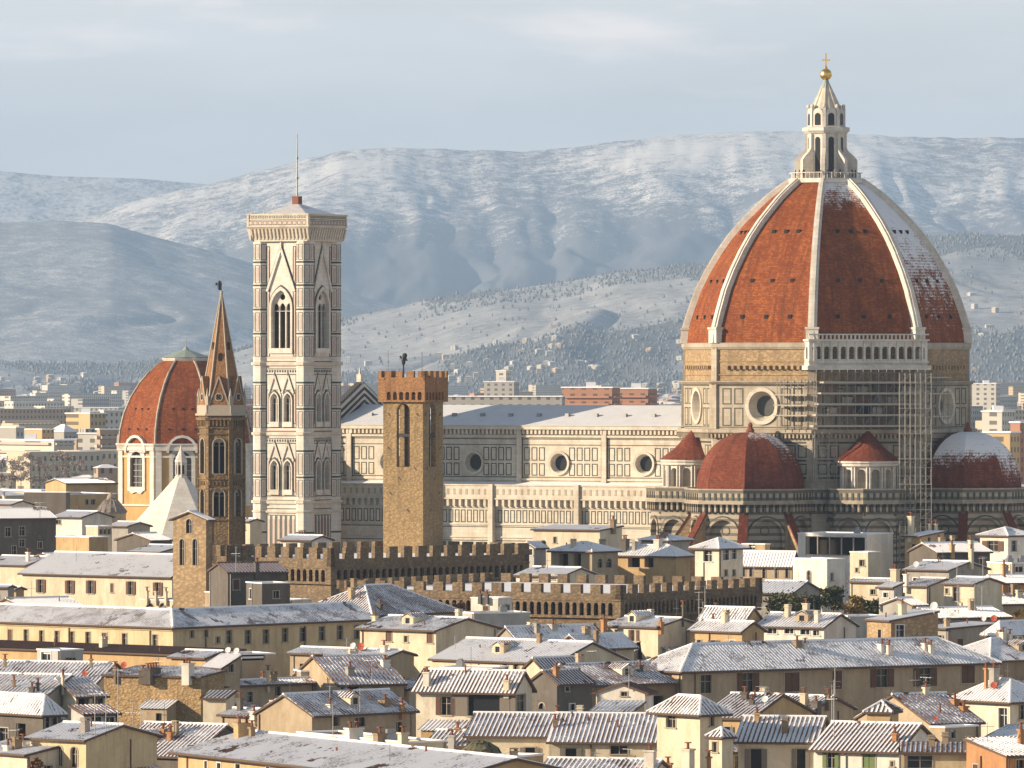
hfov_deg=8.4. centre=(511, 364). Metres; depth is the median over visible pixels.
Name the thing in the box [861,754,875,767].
window
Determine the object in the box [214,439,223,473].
window
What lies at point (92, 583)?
window
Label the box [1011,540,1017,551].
window
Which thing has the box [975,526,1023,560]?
house
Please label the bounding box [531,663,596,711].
house
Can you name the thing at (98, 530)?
house
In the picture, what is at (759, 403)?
round window
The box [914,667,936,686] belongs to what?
window
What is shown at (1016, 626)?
house
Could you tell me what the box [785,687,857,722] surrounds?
house
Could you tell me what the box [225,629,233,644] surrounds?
window
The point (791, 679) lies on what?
window
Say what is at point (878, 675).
window
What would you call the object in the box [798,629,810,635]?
window
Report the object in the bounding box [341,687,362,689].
window
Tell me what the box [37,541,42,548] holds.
window
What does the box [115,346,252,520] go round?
domed chapel
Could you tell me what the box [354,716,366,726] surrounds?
window
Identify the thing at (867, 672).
house
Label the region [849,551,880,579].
house
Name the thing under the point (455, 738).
house
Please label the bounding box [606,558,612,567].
window
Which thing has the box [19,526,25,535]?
window
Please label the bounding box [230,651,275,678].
house
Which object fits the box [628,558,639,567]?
window
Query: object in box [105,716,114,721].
window
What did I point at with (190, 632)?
window
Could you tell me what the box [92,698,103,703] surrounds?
window
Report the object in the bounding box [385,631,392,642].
window
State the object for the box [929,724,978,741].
house
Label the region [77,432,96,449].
apartment block
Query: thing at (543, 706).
window
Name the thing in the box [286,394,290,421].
window
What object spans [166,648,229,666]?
house
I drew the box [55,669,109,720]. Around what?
house
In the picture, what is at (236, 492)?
window
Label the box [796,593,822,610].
shrub
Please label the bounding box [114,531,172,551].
house
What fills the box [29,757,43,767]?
shrub
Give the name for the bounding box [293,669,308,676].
house
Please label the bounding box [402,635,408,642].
window
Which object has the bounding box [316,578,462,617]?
roof
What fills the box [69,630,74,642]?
window
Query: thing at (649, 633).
house
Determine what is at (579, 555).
window
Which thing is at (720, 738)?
house
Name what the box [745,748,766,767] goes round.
window
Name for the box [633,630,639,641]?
window
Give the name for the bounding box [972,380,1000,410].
apartment block
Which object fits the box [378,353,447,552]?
stone tower
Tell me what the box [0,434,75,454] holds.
apartment block
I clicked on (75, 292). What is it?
wooded ridge
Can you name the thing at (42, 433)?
apartment block
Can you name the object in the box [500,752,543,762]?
house
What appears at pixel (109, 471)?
apartment block
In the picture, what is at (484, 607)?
window
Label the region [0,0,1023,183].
sky
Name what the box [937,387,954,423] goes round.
round window
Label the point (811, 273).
cathedral
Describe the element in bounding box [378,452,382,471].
round window
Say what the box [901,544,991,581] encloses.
house
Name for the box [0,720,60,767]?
house
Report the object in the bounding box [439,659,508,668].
house
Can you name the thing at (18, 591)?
house
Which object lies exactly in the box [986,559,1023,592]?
house
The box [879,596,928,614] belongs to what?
house
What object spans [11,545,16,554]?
window
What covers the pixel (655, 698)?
window
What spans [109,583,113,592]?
window
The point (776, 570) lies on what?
window
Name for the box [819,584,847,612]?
shrub
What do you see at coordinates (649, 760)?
house
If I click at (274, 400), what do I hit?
window
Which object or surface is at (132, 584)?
window
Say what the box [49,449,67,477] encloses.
bare tree
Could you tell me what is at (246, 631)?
window
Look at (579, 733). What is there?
house
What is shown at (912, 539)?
house
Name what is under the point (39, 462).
bare tree
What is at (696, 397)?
round window
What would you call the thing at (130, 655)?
house
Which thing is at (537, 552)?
house
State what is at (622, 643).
house
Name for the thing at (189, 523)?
window
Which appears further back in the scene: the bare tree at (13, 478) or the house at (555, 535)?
the bare tree at (13, 478)
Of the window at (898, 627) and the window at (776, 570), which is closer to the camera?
the window at (898, 627)
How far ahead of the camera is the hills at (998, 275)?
13190.88 m
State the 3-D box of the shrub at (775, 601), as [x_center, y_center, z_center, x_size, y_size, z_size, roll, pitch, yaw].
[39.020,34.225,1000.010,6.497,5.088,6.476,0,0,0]
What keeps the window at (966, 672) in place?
in the house at (867, 672)
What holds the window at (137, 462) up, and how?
in the domed chapel
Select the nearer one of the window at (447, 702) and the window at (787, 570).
the window at (447, 702)
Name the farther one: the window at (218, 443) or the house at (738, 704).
the window at (218, 443)
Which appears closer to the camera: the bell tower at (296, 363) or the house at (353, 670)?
the house at (353, 670)
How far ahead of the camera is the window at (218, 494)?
1187.43 m
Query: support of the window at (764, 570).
in the house at (773, 564)
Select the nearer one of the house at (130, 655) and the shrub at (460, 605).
the house at (130, 655)
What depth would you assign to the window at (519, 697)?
840.37 m
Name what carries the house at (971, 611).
on the ground
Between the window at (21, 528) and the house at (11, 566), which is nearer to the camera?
the house at (11, 566)
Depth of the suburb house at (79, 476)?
1988.30 m
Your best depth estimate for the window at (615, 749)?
748.90 m
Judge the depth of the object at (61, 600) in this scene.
1075.90 m
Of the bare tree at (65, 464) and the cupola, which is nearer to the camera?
the cupola
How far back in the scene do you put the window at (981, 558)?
1114.40 m
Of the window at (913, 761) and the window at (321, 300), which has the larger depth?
the window at (321, 300)
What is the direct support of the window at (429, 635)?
in the house at (424, 636)
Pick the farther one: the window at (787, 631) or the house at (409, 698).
the window at (787, 631)
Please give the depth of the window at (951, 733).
745.99 m
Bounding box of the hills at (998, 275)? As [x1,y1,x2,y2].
[0,234,1023,395]
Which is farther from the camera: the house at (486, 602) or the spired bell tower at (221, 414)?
the spired bell tower at (221, 414)
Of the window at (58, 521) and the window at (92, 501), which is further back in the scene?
the window at (92, 501)
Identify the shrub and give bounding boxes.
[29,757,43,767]
[452,601,466,610]
[763,587,805,613]
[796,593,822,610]
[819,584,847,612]
[842,594,865,613]
[854,597,878,614]
[1013,609,1023,618]
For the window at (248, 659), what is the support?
in the house at (253, 664)
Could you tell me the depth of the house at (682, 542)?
1202.62 m
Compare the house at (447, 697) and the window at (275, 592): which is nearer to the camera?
the house at (447, 697)
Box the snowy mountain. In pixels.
[67,131,1023,306]
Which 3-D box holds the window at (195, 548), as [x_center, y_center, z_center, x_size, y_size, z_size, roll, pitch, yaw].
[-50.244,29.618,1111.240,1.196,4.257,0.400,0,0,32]
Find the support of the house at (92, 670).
on the ground
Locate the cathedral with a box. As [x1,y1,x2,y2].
[341,53,1023,595]
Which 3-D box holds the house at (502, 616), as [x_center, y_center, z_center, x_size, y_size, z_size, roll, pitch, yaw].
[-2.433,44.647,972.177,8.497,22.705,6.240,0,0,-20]
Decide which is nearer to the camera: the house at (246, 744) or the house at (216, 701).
the house at (246, 744)
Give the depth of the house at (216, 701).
832.56 m
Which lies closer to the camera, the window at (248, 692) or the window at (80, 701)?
the window at (80, 701)
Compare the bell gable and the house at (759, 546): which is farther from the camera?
the house at (759, 546)
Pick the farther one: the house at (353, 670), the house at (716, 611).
the house at (716, 611)
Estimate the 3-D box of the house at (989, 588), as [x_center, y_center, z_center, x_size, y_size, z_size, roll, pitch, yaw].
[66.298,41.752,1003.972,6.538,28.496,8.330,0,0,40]
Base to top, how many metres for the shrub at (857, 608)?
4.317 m
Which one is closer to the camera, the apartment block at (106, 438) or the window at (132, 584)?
the window at (132, 584)
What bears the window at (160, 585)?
in the house at (95, 578)
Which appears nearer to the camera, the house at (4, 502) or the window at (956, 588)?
the window at (956, 588)
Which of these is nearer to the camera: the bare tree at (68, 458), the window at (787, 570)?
the window at (787, 570)
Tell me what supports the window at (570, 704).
in the house at (567, 689)
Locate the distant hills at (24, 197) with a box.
[0,171,208,221]
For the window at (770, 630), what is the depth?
964.43 m
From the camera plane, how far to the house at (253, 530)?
1320.97 m
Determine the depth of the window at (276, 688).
874.49 m
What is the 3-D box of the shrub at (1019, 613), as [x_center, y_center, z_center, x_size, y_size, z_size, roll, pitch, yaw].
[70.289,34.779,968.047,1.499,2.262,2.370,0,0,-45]
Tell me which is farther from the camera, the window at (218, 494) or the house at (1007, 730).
the window at (218, 494)
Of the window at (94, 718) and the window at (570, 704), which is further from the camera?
the window at (570, 704)
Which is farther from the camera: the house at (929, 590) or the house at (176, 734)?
the house at (929, 590)
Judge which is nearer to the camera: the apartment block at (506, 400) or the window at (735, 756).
the window at (735, 756)
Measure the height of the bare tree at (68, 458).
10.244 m
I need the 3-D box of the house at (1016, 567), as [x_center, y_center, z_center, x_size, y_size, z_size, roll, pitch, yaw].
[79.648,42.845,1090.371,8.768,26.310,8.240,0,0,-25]
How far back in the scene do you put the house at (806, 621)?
963.64 m
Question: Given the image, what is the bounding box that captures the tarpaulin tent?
[462,740,501,753]
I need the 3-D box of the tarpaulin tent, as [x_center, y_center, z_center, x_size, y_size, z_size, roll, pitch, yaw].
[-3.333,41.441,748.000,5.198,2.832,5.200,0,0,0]
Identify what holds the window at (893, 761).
in the house at (850, 743)
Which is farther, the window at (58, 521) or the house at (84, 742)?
the window at (58, 521)
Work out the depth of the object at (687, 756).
690.26 m
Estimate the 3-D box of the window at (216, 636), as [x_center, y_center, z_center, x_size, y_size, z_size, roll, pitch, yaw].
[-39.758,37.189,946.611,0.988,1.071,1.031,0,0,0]
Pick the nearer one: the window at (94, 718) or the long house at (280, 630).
the window at (94, 718)
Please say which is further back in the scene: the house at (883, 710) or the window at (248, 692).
the window at (248, 692)
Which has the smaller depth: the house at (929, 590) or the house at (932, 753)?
the house at (932, 753)
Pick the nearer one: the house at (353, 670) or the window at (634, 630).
the house at (353, 670)
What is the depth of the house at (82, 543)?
1212.22 m
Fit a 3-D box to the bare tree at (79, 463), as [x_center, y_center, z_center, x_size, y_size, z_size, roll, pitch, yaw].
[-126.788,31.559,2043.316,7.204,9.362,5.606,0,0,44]
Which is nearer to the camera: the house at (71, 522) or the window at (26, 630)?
the window at (26, 630)
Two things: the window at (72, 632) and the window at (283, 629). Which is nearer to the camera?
the window at (72, 632)
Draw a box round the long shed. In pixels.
[0,407,124,412]
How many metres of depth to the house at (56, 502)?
1441.27 m
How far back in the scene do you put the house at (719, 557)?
1087.00 m
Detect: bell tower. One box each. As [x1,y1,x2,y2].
[195,277,247,556]
[246,134,347,545]
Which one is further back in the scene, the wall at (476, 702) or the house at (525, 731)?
the wall at (476, 702)
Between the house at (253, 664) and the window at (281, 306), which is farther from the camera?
the window at (281, 306)
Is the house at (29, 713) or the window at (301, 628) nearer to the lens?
the house at (29, 713)
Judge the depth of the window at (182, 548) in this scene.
1112.77 m
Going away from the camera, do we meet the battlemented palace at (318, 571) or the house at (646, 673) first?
the house at (646, 673)
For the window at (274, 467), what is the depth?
1333.11 m
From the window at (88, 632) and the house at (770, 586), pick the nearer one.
the window at (88, 632)
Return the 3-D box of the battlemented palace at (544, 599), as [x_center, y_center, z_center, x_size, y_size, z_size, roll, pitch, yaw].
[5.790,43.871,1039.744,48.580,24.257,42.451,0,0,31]
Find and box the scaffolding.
[773,369,950,595]
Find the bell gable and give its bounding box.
[168,510,216,607]
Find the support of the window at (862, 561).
in the house at (864, 563)
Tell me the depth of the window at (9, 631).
960.21 m
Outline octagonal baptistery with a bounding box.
[137,446,197,543]
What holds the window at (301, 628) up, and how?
in the long house at (280, 630)
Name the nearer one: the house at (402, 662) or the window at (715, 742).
the window at (715, 742)
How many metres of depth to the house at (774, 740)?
739.37 m
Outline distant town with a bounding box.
[0,292,1023,489]
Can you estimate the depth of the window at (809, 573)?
1083.55 m
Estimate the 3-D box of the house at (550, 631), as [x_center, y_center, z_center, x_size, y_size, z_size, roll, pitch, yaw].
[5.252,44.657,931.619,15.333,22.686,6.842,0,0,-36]
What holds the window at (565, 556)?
in the house at (601, 557)
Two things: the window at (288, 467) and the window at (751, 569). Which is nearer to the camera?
the window at (751, 569)
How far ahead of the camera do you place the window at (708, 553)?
1086.73 m
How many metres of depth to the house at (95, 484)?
1504.01 m
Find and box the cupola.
[96,492,127,522]
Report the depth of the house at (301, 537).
1202.86 m
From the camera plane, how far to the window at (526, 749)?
764.42 m
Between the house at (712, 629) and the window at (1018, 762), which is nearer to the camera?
the window at (1018, 762)
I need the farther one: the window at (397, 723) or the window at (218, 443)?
the window at (218, 443)
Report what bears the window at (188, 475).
in the domed chapel
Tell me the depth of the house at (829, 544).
1154.65 m
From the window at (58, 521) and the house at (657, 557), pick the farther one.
the window at (58, 521)
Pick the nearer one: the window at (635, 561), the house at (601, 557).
the house at (601, 557)
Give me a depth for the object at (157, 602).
1131.49 m
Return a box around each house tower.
[646,693,732,767]
[792,557,845,613]
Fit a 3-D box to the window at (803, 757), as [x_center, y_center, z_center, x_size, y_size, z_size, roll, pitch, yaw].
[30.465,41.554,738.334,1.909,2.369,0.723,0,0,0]
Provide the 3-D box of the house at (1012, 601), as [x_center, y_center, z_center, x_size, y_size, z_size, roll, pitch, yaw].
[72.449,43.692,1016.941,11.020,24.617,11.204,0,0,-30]
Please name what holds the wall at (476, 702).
in the house at (447, 697)
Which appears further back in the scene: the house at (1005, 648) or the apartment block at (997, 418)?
the apartment block at (997, 418)
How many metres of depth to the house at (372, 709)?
807.50 m
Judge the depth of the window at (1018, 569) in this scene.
1085.67 m
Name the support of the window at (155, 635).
in the long house at (280, 630)
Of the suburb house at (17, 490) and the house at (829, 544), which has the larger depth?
the suburb house at (17, 490)
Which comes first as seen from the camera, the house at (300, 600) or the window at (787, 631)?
the window at (787, 631)
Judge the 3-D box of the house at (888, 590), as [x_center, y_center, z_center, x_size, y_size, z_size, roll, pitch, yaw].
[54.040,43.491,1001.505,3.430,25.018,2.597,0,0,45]
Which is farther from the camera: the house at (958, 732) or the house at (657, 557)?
the house at (657, 557)
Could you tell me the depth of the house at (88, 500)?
1472.54 m
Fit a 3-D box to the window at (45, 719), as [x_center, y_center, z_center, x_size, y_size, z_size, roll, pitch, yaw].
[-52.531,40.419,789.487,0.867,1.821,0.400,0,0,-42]
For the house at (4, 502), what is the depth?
1332.25 m
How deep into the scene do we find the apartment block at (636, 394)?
2952.27 m
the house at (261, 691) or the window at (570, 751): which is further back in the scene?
the house at (261, 691)
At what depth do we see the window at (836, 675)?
888.04 m
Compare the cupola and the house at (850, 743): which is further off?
the cupola
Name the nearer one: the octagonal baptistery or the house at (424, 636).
the house at (424, 636)
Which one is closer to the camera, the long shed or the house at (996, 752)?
the house at (996, 752)
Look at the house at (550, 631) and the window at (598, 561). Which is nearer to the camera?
the house at (550, 631)
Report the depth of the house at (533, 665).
889.61 m
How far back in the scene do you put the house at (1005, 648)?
939.59 m
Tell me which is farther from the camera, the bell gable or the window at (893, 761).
the bell gable
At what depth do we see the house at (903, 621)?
952.72 m
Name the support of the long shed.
on the ground
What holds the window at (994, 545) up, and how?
in the house at (1001, 543)
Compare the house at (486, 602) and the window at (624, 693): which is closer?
the window at (624, 693)
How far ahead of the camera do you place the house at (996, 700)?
817.91 m
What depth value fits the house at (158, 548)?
1228.72 m
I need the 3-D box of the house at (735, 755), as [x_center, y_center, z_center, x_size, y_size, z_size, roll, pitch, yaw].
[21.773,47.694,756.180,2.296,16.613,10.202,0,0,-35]
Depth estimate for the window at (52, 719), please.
790.23 m
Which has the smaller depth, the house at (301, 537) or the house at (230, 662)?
the house at (230, 662)
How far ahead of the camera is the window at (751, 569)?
1113.31 m
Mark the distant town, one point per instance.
(48, 405)
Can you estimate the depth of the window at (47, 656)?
912.22 m
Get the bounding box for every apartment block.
[0,427,24,438]
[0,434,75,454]
[25,428,54,438]
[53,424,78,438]
[65,408,106,430]
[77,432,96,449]
[93,464,117,492]
[94,428,118,449]
[99,410,123,427]
[444,396,565,404]
[483,378,519,395]
[495,370,511,380]
[561,382,621,404]
[620,383,658,404]
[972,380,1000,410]
[981,406,1014,430]
[982,431,1021,472]
[1009,421,1023,483]
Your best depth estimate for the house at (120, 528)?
1332.09 m
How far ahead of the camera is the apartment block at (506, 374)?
4802.18 m
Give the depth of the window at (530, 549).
1150.62 m
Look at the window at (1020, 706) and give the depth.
816.31 m
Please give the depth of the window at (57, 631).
954.60 m
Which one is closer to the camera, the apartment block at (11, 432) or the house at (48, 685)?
the house at (48, 685)
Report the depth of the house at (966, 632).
976.80 m
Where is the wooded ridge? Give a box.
[0,221,399,363]
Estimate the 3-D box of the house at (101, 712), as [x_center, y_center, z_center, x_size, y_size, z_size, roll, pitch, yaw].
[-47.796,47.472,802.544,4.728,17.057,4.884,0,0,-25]
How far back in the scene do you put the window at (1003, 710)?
816.31 m
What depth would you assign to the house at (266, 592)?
1031.32 m
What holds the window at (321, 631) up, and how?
in the long house at (280, 630)
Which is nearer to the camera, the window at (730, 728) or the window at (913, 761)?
the window at (913, 761)
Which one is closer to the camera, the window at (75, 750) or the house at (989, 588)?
the window at (75, 750)
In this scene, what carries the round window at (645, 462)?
in the cathedral
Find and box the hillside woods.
[0,230,1023,395]
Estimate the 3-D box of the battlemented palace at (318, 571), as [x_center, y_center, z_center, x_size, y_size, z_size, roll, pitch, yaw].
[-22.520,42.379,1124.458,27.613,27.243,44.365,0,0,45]
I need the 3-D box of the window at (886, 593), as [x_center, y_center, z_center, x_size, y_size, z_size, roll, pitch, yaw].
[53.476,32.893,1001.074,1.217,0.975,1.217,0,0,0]
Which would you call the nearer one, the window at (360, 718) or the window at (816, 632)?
the window at (360, 718)
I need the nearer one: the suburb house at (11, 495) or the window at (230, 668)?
the window at (230, 668)
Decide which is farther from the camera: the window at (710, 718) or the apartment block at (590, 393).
the apartment block at (590, 393)
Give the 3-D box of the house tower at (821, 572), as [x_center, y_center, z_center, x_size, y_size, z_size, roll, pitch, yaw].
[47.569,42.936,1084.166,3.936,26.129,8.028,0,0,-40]
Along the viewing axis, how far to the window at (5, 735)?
794.48 m
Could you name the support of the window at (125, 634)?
in the long house at (280, 630)
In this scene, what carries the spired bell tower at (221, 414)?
on the ground
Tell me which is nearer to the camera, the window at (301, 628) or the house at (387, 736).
the house at (387, 736)
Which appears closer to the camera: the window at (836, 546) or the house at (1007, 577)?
the house at (1007, 577)
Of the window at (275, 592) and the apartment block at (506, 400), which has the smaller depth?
the window at (275, 592)
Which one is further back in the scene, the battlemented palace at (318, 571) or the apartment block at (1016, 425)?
the apartment block at (1016, 425)
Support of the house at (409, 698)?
on the ground
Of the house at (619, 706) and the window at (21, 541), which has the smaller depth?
the house at (619, 706)
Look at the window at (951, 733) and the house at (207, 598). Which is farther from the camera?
the house at (207, 598)
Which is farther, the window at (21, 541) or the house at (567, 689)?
the window at (21, 541)
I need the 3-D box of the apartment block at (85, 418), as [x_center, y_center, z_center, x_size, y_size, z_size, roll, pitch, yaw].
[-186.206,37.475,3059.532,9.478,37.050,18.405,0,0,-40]
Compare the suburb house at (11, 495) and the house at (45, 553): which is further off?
the suburb house at (11, 495)
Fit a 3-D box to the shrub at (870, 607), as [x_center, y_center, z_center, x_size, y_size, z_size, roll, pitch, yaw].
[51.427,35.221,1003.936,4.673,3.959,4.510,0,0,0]
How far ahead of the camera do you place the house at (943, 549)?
1113.66 m
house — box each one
[0,490,23,499]
[0,492,34,506]
[0,502,57,555]
[0,548,47,585]
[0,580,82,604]
[0,584,16,599]
[0,601,378,676]
[0,636,246,667]
[0,654,122,689]
[0,672,75,721]
[0,691,67,740]
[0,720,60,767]
[1,489,44,493]
[14,585,26,596]
[17,551,212,606]
[23,491,69,514]
[23,670,163,767]
[36,648,83,660]
[38,552,52,554]
[43,477,117,492]
[55,535,108,551]
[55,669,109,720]
[56,506,114,535]
[68,703,121,722]
[70,475,93,477]
[70,492,118,509]
[85,525,112,551]
[101,654,259,727]
[112,520,152,551]
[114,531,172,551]
[125,544,172,552]
[125,703,233,767]
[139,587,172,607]
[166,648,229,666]
[167,716,562,767]
[199,689,237,722]
[202,647,242,697]
[204,591,209,606]
[207,553,288,606]
[216,692,273,729]
[224,665,316,706]
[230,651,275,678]
[245,517,264,545]
[245,581,290,604]
[252,672,419,736]
[277,530,334,547]
[286,640,417,679]
[290,598,311,603]
[290,638,407,698]
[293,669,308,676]
[296,705,447,748]
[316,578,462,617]
[354,608,502,677]
[403,677,417,736]
[410,658,536,737]
[427,633,630,668]
[429,721,469,749]
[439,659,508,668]
[462,605,530,633]
[463,699,554,762]
[470,589,512,610]
[495,615,607,639]
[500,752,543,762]
[513,565,600,582]
[522,655,574,678]
[525,541,549,567]
[530,516,623,565]
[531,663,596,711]
[544,743,673,767]
[546,539,622,582]
[546,705,656,757]
[550,649,679,706]
[563,626,639,660]
[588,700,646,711]
[591,666,658,711]
[599,600,695,660]
[618,535,694,583]
[638,528,693,552]
[647,632,1001,720]
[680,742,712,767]
[686,592,767,642]
[688,537,749,585]
[696,586,767,622]
[704,726,737,767]
[717,686,816,733]
[733,686,839,767]
[733,739,737,767]
[741,543,770,549]
[743,550,797,581]
[751,566,822,617]
[757,598,859,640]
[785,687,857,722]
[797,527,893,613]
[807,681,939,767]
[843,614,881,637]
[846,564,902,613]
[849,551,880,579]
[853,677,985,736]
[862,699,902,721]
[863,599,939,637]
[875,581,904,614]
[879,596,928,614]
[898,732,970,767]
[901,512,945,567]
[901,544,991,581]
[902,569,949,606]
[906,534,992,566]
[915,593,1013,623]
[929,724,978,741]
[938,615,996,645]
[940,562,1005,610]
[952,662,1023,736]
[963,722,1023,767]
[964,626,1023,682]
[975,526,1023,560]
[979,619,1023,638]
[984,723,1023,736]
[986,555,1023,573]
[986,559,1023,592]
[1002,584,1023,619]
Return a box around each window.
[0,727,8,740]
[5,527,11,536]
[7,628,12,639]
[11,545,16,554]
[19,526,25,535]
[19,539,25,546]
[23,628,28,640]
[36,579,44,592]
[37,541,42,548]
[38,629,43,640]
[40,651,50,659]
[44,718,49,728]
[50,717,57,726]
[54,630,59,641]
[56,519,61,524]
[56,745,62,765]
[65,580,73,593]
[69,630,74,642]
[69,746,77,766]
[78,699,88,704]
[85,631,90,642]
[86,580,95,593]
[88,716,101,721]
[90,499,95,504]
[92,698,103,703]
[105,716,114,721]
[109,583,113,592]
[121,632,127,643]
[126,581,135,594]
[132,452,141,486]
[152,634,157,645]
[153,582,162,595]
[173,452,190,480]
[179,538,184,564]
[185,518,192,532]
[189,630,195,638]
[192,538,197,564]
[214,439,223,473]
[214,490,223,515]
[215,636,221,643]
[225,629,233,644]
[227,663,235,672]
[232,579,239,590]
[235,439,238,473]
[235,490,238,515]
[242,654,265,661]
[244,629,252,644]
[247,691,254,702]
[262,629,270,643]
[272,394,277,421]
[272,462,277,488]
[272,590,280,598]
[273,291,289,347]
[274,686,281,696]
[281,627,289,642]
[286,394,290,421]
[286,462,290,489]
[299,627,307,641]
[317,292,325,347]
[318,626,326,640]
[336,625,344,639]
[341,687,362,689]
[353,624,360,639]
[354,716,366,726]
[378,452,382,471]
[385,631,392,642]
[395,721,402,731]
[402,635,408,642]
[425,632,433,643]
[436,696,455,715]
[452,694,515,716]
[463,450,483,473]
[482,605,489,610]
[516,693,525,710]
[520,746,539,752]
[529,548,533,555]
[539,702,545,708]
[548,451,569,474]
[558,553,567,565]
[560,747,581,756]
[568,703,576,710]
[573,553,580,565]
[597,558,602,567]
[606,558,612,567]
[608,745,628,754]
[619,691,628,696]
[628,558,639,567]
[628,629,638,642]
[633,452,654,475]
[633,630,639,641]
[644,558,653,567]
[653,696,663,705]
[664,716,676,728]
[691,387,702,423]
[699,674,713,693]
[702,550,712,561]
[709,717,715,726]
[710,741,718,753]
[722,550,730,560]
[723,726,733,732]
[731,550,737,559]
[734,755,737,767]
[738,672,758,691]
[745,387,778,424]
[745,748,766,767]
[748,568,752,576]
[761,568,765,577]
[765,628,777,634]
[773,568,777,577]
[782,629,794,634]
[783,671,800,692]
[784,569,788,577]
[792,748,809,767]
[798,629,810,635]
[805,536,864,555]
[806,570,811,582]
[811,629,819,636]
[822,753,838,767]
[831,670,843,689]
[851,388,883,422]
[858,559,865,566]
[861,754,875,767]
[869,589,875,594]
[871,668,893,687]
[882,591,889,598]
[888,760,894,767]
[895,624,904,636]
[907,755,932,767]
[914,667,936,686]
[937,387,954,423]
[949,729,957,738]
[951,586,959,601]
[957,638,963,645]
[960,665,976,683]
[972,763,978,767]
[979,556,984,565]
[982,540,1002,551]
[996,707,1007,728]
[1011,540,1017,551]
[1014,565,1023,572]
[1015,759,1023,767]
[1018,704,1023,719]
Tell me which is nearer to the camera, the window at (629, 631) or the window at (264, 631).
the window at (629, 631)
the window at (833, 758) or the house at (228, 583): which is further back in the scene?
the house at (228, 583)
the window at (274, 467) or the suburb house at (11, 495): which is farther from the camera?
the suburb house at (11, 495)
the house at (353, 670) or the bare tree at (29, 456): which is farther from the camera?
the bare tree at (29, 456)
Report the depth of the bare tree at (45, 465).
1989.09 m
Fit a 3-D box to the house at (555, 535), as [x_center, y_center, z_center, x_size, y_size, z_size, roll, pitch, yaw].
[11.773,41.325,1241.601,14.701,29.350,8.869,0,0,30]
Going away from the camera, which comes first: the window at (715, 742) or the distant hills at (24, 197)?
the window at (715, 742)
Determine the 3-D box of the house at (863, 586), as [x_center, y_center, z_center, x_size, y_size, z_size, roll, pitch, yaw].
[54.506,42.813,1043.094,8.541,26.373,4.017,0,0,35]
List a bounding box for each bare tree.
[0,456,8,484]
[4,456,20,487]
[8,460,30,480]
[21,451,35,486]
[31,453,46,484]
[39,463,56,484]
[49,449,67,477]
[58,454,77,477]
[69,458,89,477]
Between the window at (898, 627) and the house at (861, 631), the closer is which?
the window at (898, 627)
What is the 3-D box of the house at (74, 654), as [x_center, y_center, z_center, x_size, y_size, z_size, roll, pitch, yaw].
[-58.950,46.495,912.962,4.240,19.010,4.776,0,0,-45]
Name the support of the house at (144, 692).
on the ground
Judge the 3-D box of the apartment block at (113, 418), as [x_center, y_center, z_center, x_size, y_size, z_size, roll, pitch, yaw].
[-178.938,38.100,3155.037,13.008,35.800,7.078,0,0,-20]
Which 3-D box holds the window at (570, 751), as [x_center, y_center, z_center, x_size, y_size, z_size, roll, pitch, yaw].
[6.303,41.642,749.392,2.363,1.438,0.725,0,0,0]
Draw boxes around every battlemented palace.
[212,541,529,602]
[337,573,762,630]

